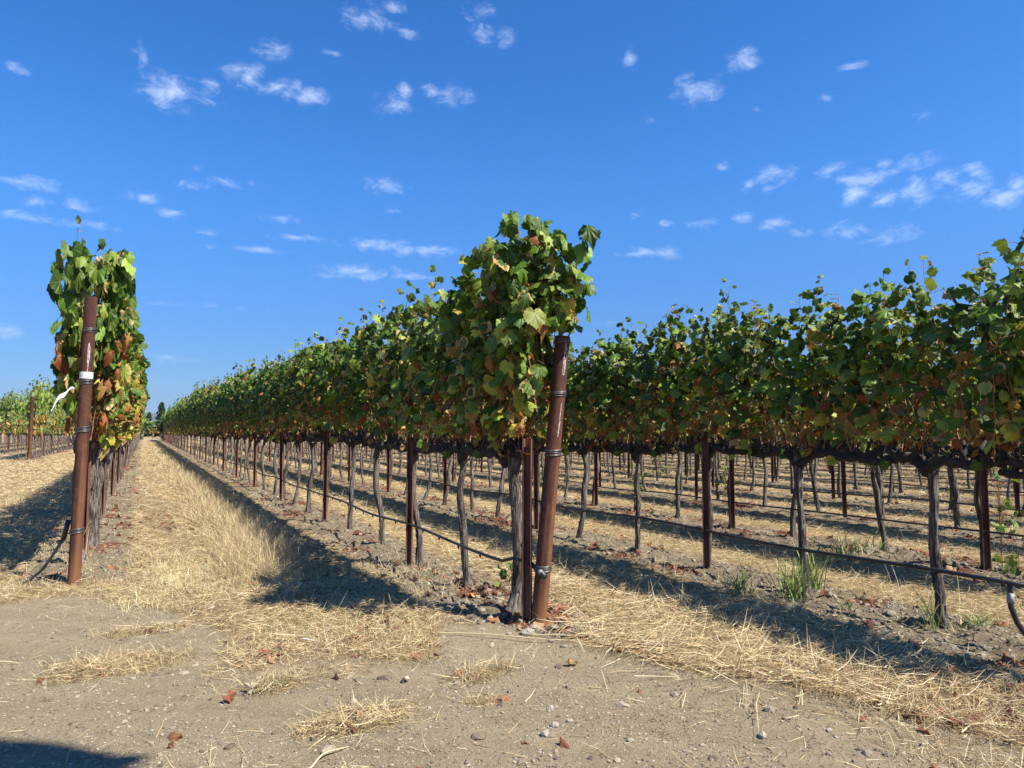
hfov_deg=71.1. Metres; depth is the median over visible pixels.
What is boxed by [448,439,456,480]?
grapevine
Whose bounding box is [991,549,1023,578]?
vine sucker
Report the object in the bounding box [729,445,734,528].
steel post
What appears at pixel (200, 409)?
grapevine
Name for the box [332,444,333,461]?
steel post
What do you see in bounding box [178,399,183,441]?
grapevine
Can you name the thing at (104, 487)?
steel post
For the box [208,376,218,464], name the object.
grapevine
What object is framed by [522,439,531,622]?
steel post
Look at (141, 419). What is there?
grapevine
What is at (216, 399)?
grapevine
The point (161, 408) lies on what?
conifer
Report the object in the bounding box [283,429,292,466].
grapevine
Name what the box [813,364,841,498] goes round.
grapevine
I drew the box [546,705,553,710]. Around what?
stone
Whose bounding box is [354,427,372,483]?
grapevine
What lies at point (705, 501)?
steel post
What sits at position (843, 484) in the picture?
steel post
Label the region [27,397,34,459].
end post
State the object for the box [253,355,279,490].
grapevine
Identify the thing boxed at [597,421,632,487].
grapevine
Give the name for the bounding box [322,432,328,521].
steel post
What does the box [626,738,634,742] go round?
stone
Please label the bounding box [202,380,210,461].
grapevine
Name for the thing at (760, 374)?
grapevine
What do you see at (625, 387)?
grapevine
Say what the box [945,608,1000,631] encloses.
green weed
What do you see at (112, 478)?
steel post
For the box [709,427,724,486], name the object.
grapevine
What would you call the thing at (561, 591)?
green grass
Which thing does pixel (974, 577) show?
drip hose
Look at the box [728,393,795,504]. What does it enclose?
grapevine
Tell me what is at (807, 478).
drip hose
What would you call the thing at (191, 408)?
grapevine
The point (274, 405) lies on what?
grapevine
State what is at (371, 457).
grapevine
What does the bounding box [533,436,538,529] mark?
steel post
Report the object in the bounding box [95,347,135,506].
grapevine
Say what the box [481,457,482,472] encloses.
steel post
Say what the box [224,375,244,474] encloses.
grapevine
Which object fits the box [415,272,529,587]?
grapevine
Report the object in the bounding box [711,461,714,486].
steel post
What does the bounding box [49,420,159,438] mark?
cross vines
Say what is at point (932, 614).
green weed
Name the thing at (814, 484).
grapevine
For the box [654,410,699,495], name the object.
grapevine
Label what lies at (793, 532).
grapevine
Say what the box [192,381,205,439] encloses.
grapevine
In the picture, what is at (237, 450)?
steel post
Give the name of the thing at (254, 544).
dry grass
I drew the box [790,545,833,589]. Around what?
green weed
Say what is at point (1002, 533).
drip hose
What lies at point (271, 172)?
sky
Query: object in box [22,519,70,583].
feed hose
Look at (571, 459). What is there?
grapevine
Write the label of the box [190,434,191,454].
steel post
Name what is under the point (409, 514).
steel post
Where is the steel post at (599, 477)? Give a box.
[598,437,600,485]
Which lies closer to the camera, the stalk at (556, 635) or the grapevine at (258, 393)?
the stalk at (556, 635)
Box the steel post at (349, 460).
[348,447,350,480]
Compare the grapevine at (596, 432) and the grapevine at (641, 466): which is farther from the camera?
the grapevine at (641, 466)
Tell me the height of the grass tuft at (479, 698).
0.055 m
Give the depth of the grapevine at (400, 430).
13.69 m
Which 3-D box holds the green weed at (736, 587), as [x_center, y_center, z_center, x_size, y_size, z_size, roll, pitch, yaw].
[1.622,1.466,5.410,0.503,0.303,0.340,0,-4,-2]
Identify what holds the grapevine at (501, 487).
on the ground at (114, 540)
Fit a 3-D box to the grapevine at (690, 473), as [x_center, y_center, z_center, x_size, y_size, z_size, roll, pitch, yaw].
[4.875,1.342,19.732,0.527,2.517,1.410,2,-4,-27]
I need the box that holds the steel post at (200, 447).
[199,432,200,458]
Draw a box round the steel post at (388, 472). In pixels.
[386,434,389,491]
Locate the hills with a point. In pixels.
(153, 415)
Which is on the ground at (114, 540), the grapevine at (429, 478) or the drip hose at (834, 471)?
the grapevine at (429, 478)
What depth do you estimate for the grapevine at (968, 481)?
15.18 m
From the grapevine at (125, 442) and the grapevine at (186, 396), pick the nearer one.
the grapevine at (125, 442)
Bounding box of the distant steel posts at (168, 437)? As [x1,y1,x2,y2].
[0,432,939,455]
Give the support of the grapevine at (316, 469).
on the ground at (114, 540)
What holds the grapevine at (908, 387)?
on the ground at (114, 540)
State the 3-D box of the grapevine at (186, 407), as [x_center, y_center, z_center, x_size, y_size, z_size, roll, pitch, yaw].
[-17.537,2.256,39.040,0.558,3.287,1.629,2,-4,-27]
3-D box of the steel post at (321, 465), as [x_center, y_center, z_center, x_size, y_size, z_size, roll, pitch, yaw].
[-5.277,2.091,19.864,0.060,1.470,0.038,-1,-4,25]
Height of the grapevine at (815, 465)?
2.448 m
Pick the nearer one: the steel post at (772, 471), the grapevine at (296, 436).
the grapevine at (296, 436)
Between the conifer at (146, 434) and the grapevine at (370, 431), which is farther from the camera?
the conifer at (146, 434)
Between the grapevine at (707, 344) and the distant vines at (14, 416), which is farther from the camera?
the distant vines at (14, 416)
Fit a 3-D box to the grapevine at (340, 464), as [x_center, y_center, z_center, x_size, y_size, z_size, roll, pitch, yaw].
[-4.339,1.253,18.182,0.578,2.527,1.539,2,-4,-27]
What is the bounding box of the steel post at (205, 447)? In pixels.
[205,432,206,462]
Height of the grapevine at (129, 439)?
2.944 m
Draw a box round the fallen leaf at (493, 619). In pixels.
[488,616,498,621]
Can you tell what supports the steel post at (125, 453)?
on the ground at (114, 540)
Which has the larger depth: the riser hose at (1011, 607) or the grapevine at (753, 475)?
the grapevine at (753, 475)
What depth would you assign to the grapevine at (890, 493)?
11.97 m
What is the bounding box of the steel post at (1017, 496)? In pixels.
[1012,444,1020,516]
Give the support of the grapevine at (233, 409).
on the ground at (114, 540)
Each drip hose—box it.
[166,439,546,578]
[186,438,1023,587]
[239,442,1023,536]
[292,444,1021,510]
[305,442,1023,492]
[539,454,1022,483]
[561,452,990,474]
[682,454,996,468]
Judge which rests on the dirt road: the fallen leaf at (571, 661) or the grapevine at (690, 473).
the fallen leaf at (571, 661)
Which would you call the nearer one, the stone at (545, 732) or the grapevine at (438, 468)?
the stone at (545, 732)
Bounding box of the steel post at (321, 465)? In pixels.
[320,441,322,474]
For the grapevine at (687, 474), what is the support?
on the ground at (114, 540)
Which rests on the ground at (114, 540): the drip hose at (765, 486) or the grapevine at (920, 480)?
the grapevine at (920, 480)
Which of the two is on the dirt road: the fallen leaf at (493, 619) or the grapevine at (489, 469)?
the fallen leaf at (493, 619)
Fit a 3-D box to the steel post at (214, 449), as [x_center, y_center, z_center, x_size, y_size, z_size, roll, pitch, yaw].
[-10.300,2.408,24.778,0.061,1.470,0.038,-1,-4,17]
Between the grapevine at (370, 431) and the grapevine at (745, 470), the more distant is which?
the grapevine at (745, 470)
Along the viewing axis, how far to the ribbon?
5.81 m
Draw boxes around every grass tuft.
[32,641,198,688]
[85,620,192,640]
[236,669,308,695]
[285,695,432,748]
[441,654,529,688]
[457,690,501,707]
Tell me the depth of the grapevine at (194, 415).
32.90 m
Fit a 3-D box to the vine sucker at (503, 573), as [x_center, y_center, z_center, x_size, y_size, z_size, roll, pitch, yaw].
[-0.021,1.514,5.689,0.220,0.253,0.145,-1,-4,9]
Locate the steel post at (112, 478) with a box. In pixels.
[110,444,114,495]
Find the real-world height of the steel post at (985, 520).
1.470 m
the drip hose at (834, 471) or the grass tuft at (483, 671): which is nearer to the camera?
the grass tuft at (483, 671)
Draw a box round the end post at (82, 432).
[67,296,97,585]
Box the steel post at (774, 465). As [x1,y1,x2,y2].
[774,456,775,474]
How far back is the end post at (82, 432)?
5.89 m
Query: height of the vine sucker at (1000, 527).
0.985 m
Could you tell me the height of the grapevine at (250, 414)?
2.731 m
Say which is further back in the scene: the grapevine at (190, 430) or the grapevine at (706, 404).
the grapevine at (190, 430)
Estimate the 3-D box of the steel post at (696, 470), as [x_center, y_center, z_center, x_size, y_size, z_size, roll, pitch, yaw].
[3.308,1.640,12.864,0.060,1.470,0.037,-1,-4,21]
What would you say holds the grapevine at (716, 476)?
on the ground at (114, 540)
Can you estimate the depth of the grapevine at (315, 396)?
9.64 m
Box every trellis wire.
[475,440,1023,455]
[580,387,1021,409]
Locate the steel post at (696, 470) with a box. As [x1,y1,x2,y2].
[694,438,697,499]
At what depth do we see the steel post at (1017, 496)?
10.19 m
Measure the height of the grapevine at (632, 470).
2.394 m
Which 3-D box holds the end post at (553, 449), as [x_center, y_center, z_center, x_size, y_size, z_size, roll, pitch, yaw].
[0.237,0.794,4.627,0.300,2.227,0.114,0,-4,-5]
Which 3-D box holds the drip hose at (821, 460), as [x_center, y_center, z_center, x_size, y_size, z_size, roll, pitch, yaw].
[0.288,3.379,38.152,0.053,0.061,51.870,2,-4,-27]
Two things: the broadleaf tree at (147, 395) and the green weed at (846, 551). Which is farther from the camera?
the broadleaf tree at (147, 395)
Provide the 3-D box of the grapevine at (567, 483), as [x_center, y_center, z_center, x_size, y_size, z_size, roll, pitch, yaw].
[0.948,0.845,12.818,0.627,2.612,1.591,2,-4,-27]
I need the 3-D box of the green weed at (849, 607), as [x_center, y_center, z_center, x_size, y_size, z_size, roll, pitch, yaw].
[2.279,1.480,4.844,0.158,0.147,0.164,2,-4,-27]
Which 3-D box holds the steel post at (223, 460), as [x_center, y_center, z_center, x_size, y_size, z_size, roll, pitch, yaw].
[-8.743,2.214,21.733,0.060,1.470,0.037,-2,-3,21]
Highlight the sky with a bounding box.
[0,0,1023,412]
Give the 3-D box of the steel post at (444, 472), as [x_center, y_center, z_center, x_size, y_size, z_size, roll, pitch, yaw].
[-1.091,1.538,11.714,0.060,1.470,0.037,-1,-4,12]
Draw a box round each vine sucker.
[495,561,511,586]
[624,461,649,509]
[647,446,667,476]
[717,454,740,499]
[984,467,1023,566]
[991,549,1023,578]
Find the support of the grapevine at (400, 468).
on the ground at (114, 540)
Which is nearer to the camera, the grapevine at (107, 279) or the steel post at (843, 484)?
the grapevine at (107, 279)
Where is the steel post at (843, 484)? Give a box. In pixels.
[840,451,846,516]
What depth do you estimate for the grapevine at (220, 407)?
21.79 m
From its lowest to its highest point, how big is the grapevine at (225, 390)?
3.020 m
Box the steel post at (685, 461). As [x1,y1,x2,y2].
[684,453,686,474]
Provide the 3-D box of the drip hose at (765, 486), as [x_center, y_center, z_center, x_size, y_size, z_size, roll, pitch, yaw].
[-6.700,3.010,32.331,0.053,0.061,55.860,2,-4,-27]
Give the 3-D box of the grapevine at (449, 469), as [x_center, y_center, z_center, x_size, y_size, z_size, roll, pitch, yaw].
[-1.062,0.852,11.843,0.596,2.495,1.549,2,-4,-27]
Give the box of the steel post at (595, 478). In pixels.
[594,437,597,505]
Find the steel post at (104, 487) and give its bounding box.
[102,454,106,514]
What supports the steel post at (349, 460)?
on the ground at (114, 540)
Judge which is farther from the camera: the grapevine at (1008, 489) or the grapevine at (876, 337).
the grapevine at (1008, 489)
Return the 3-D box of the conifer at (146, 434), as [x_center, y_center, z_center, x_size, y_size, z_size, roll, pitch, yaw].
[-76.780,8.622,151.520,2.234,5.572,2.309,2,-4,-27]
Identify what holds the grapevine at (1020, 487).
on the ground at (114, 540)
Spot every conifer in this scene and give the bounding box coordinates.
[144,412,153,436]
[153,402,164,437]
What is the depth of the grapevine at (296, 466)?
23.50 m
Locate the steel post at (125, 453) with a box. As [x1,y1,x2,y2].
[125,442,126,469]
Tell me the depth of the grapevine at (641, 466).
14.28 m
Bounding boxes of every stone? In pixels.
[521,628,534,635]
[541,729,548,736]
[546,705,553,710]
[550,721,558,727]
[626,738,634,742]
[758,730,766,738]
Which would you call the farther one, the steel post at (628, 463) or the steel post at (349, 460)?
the steel post at (628, 463)
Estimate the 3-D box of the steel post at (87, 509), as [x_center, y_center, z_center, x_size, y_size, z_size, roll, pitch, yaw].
[-4.264,1.262,7.175,0.061,1.470,0.038,-1,-4,13]
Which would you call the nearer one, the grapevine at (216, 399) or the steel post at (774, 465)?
the steel post at (774, 465)
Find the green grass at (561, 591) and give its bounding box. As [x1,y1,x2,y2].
[1,441,1022,726]
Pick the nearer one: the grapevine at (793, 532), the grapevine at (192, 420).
the grapevine at (793, 532)
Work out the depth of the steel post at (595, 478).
11.76 m
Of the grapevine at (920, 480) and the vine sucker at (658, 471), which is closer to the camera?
the grapevine at (920, 480)
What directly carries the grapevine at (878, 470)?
on the ground at (114, 540)
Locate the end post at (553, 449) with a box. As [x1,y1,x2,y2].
[531,335,570,624]
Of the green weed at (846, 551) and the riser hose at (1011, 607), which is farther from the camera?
the green weed at (846, 551)
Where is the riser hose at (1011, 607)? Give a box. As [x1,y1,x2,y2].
[1006,580,1023,635]
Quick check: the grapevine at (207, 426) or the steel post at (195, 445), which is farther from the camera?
the steel post at (195, 445)
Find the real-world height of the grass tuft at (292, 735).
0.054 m
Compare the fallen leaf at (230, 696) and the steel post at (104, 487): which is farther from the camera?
the steel post at (104, 487)
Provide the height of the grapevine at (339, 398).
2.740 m
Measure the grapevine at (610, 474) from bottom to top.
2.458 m
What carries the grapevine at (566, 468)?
on the ground at (114, 540)
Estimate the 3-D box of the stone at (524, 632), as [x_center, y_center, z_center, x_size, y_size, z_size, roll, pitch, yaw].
[0.096,1.517,4.380,0.088,0.054,0.073,2,-4,-29]
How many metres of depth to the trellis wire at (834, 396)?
5.33 m
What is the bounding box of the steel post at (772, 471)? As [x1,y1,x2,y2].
[771,457,773,482]
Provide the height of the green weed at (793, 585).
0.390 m
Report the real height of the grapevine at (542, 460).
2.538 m
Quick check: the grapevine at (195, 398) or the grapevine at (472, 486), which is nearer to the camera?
the grapevine at (472, 486)
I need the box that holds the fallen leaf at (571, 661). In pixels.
[568,657,577,664]
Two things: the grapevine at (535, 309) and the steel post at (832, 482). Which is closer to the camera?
the grapevine at (535, 309)
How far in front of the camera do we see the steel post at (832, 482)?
12.91 m
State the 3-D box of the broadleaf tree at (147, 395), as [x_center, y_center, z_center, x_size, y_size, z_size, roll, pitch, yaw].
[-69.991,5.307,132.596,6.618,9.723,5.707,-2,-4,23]
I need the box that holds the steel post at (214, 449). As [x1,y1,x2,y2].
[213,432,214,464]
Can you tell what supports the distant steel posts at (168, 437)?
on the ground at (114, 540)
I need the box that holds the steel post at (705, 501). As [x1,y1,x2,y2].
[701,432,709,568]
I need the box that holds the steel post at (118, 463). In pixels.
[116,444,120,483]
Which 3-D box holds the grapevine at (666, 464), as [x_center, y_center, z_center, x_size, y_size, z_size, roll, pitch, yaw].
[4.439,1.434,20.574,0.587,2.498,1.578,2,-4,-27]
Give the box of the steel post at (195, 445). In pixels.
[194,432,195,456]
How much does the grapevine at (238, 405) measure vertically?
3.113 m
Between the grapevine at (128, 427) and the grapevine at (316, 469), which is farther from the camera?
the grapevine at (316, 469)
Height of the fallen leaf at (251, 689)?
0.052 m
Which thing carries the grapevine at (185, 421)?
on the ground at (114, 540)
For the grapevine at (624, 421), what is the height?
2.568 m
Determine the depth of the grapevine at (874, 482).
7.28 m
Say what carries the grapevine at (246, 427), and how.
on the ground at (114, 540)
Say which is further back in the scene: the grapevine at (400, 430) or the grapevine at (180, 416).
the grapevine at (180, 416)
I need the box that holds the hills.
[144,413,156,431]
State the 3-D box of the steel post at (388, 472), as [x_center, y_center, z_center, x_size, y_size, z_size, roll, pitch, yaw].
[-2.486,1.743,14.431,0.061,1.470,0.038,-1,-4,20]
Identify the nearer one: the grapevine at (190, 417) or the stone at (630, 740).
the stone at (630, 740)
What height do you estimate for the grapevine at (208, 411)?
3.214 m
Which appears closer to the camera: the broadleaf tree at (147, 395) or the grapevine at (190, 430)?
the grapevine at (190, 430)
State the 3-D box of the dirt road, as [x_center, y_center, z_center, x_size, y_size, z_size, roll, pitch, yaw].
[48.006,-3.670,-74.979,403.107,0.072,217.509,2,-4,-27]
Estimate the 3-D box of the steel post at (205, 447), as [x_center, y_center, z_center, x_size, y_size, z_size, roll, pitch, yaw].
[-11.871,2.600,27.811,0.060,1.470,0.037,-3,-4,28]
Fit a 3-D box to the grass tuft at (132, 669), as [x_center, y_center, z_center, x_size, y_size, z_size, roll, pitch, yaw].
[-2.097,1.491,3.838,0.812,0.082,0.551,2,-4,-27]
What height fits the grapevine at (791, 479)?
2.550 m
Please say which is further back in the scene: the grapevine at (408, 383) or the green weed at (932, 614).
the grapevine at (408, 383)
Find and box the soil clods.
[0,466,1023,767]
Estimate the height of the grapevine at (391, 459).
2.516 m
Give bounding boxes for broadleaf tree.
[140,418,149,439]
[145,389,150,421]
[155,419,176,438]
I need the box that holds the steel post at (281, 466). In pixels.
[279,434,283,500]
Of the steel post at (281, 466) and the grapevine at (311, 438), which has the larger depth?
the steel post at (281, 466)
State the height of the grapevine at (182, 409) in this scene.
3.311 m
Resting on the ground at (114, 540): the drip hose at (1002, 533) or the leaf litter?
the leaf litter
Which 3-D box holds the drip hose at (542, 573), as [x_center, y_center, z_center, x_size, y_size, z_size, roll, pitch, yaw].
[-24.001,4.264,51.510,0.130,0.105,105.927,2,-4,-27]
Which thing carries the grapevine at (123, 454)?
on the ground at (114, 540)
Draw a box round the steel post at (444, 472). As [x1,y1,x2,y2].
[443,435,446,504]
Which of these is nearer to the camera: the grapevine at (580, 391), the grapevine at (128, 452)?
the grapevine at (580, 391)
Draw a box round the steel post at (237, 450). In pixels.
[235,432,238,477]
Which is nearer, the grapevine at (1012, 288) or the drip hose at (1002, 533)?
the grapevine at (1012, 288)
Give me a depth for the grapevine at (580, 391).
8.07 m
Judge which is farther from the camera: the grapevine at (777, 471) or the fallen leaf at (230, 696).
the grapevine at (777, 471)
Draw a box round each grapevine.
[46,215,140,563]
[50,310,144,545]
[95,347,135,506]
[99,343,148,519]
[105,331,150,511]
[106,352,146,499]
[109,408,142,446]
[114,370,147,489]
[115,431,129,486]
[116,386,145,481]
[120,380,147,479]
[122,402,145,468]
[126,440,129,465]
[132,386,146,435]
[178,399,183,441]
[179,397,187,449]
[180,394,187,432]
[181,398,187,451]
[182,403,186,446]
[184,396,189,452]
[185,397,189,452]
[187,402,192,454]
[189,381,198,435]
[189,385,195,454]
[189,390,197,456]
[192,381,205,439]
[192,394,199,457]
[194,387,203,458]
[197,385,205,459]
[198,386,207,460]
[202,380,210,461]
[204,379,217,464]
[204,383,217,463]
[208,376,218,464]
[210,379,224,468]
[210,390,221,467]
[217,373,234,470]
[220,373,233,472]
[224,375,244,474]
[229,369,247,477]
[230,358,254,480]
[239,359,258,483]
[243,368,263,484]
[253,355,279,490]
[260,348,285,494]
[263,350,296,499]
[277,333,321,504]
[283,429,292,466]
[285,331,330,512]
[293,442,297,467]
[297,327,352,518]
[298,422,309,470]
[312,429,317,472]
[316,312,377,529]
[319,431,324,474]
[332,423,343,478]
[342,299,408,544]
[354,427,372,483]
[366,407,384,474]
[368,449,373,467]
[371,406,395,491]
[374,264,453,566]
[390,402,417,495]
[398,453,402,472]
[400,401,437,499]
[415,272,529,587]
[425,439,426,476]
[427,400,466,504]
[428,430,441,478]
[438,210,600,613]
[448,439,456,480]
[454,382,498,512]
[478,392,537,516]
[480,439,492,486]
[510,351,572,517]
[539,317,633,537]
[541,361,586,497]
[541,444,544,479]
[564,430,570,482]
[568,384,623,503]
[569,430,572,471]
[572,428,603,485]
[587,305,702,551]
[597,421,616,475]
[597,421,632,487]
[603,452,606,467]
[607,363,660,510]
[619,433,640,477]
[624,396,662,488]
[639,356,717,517]
[644,433,658,480]
[645,278,767,564]
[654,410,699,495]
[665,453,667,473]
[685,361,770,527]
[685,433,689,483]
[686,367,738,499]
[689,453,691,475]
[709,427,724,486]
[719,274,880,593]
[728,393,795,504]
[743,455,746,479]
[748,351,845,537]
[750,422,772,490]
[758,427,794,482]
[769,387,813,493]
[780,384,853,511]
[794,428,835,483]
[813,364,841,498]
[815,333,940,551]
[827,227,1023,629]
[835,436,857,489]
[844,342,933,518]
[876,420,903,492]
[877,401,926,503]
[897,425,927,484]
[898,355,1001,531]
[900,299,1023,568]
[915,361,978,510]
[966,256,1023,483]
[966,457,970,488]
[977,411,1023,516]
[1006,443,1020,498]
[1019,444,1021,491]
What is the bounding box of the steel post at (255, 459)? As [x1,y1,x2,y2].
[253,433,256,486]
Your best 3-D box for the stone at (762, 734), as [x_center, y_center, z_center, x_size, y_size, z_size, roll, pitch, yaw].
[1.024,1.440,2.932,0.036,0.037,0.048,-1,-4,13]
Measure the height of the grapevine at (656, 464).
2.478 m
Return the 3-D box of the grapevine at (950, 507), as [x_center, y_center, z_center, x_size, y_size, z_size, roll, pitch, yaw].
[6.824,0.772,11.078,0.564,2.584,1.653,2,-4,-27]
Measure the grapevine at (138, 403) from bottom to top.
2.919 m
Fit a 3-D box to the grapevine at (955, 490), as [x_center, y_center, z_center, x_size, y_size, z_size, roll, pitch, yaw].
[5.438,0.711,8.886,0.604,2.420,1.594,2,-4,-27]
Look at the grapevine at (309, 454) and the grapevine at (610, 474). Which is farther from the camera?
the grapevine at (309, 454)
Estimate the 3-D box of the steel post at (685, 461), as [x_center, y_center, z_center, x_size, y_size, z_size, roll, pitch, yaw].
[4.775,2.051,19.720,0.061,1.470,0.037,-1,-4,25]
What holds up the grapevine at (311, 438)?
on the ground at (114, 540)
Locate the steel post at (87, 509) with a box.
[84,444,91,553]
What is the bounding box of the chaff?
[1,594,1020,767]
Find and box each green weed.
[699,558,762,598]
[755,548,820,602]
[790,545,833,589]
[808,527,887,561]
[837,595,864,611]
[908,584,966,630]
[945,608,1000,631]
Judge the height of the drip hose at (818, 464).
0.061 m
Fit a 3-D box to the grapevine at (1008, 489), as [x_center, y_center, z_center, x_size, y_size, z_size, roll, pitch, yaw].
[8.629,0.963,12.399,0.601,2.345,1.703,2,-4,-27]
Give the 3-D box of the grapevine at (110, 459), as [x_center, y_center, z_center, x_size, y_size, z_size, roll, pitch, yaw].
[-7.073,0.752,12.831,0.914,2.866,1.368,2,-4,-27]
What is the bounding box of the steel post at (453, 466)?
[452,438,454,481]
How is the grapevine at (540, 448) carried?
on the ground at (114, 540)
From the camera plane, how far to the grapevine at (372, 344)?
7.59 m
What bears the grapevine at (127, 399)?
on the ground at (114, 540)
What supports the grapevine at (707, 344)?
on the ground at (114, 540)
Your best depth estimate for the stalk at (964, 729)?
3.00 m
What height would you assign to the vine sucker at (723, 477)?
0.820 m
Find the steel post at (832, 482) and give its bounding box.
[831,465,834,498]
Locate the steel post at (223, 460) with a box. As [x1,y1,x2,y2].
[222,433,224,470]
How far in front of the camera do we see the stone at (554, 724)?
3.05 m
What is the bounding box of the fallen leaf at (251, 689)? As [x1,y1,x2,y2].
[245,682,256,694]
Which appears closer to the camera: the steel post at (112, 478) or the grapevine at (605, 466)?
the steel post at (112, 478)
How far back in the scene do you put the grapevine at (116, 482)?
15.77 m
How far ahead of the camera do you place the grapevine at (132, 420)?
10.74 m
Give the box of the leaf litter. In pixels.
[0,451,1023,767]
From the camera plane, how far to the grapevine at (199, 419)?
29.87 m
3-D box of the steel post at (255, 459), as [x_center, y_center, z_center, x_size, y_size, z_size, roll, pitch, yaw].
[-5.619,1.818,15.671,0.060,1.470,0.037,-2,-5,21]
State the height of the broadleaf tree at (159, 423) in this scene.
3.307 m
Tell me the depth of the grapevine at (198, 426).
31.06 m
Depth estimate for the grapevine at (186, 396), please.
44.22 m
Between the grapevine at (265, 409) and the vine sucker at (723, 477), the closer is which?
the vine sucker at (723, 477)
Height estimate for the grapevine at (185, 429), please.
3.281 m
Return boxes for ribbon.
[51,387,73,410]
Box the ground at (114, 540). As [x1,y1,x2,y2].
[0,434,1023,748]
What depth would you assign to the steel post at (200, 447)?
30.84 m
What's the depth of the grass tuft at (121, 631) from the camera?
4.43 m
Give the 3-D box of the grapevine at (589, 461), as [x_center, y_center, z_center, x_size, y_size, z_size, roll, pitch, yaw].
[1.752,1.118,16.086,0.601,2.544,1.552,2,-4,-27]
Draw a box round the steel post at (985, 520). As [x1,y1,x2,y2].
[978,437,991,570]
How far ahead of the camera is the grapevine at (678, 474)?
10.01 m
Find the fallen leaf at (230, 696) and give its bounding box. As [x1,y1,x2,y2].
[222,690,235,702]
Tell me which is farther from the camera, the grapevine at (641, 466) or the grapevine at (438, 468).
the grapevine at (438, 468)
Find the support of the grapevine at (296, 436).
on the ground at (114, 540)
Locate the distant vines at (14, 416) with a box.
[0,374,1017,459]
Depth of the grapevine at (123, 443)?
14.75 m
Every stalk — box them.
[309,746,348,767]
[426,632,564,639]
[526,634,603,636]
[960,722,1004,733]
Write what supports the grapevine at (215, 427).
on the ground at (114, 540)
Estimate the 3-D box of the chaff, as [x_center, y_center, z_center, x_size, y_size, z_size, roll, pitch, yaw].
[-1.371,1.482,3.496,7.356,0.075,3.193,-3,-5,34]
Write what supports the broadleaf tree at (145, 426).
on the ground at (114, 540)
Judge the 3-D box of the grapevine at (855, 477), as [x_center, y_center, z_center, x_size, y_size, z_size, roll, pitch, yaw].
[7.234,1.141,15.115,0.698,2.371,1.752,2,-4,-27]
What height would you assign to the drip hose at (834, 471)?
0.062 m
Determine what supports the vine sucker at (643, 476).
on the ground at (114, 540)
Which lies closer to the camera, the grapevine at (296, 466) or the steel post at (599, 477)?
the steel post at (599, 477)
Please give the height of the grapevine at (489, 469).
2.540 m
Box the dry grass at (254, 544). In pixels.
[0,440,1023,767]
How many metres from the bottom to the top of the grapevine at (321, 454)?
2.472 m
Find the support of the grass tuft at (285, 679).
on the dirt road
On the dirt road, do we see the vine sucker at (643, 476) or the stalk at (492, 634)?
the stalk at (492, 634)
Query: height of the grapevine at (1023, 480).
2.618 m
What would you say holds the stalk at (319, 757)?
on the dirt road
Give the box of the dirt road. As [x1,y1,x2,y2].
[0,595,1023,767]
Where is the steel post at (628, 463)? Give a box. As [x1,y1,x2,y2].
[627,452,629,478]
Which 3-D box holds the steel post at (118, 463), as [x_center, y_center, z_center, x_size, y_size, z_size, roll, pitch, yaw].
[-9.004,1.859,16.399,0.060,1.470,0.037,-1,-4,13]
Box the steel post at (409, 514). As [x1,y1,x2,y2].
[405,438,413,565]
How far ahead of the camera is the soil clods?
5.17 m
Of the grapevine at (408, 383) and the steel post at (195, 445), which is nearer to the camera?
the grapevine at (408, 383)
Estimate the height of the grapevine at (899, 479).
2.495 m

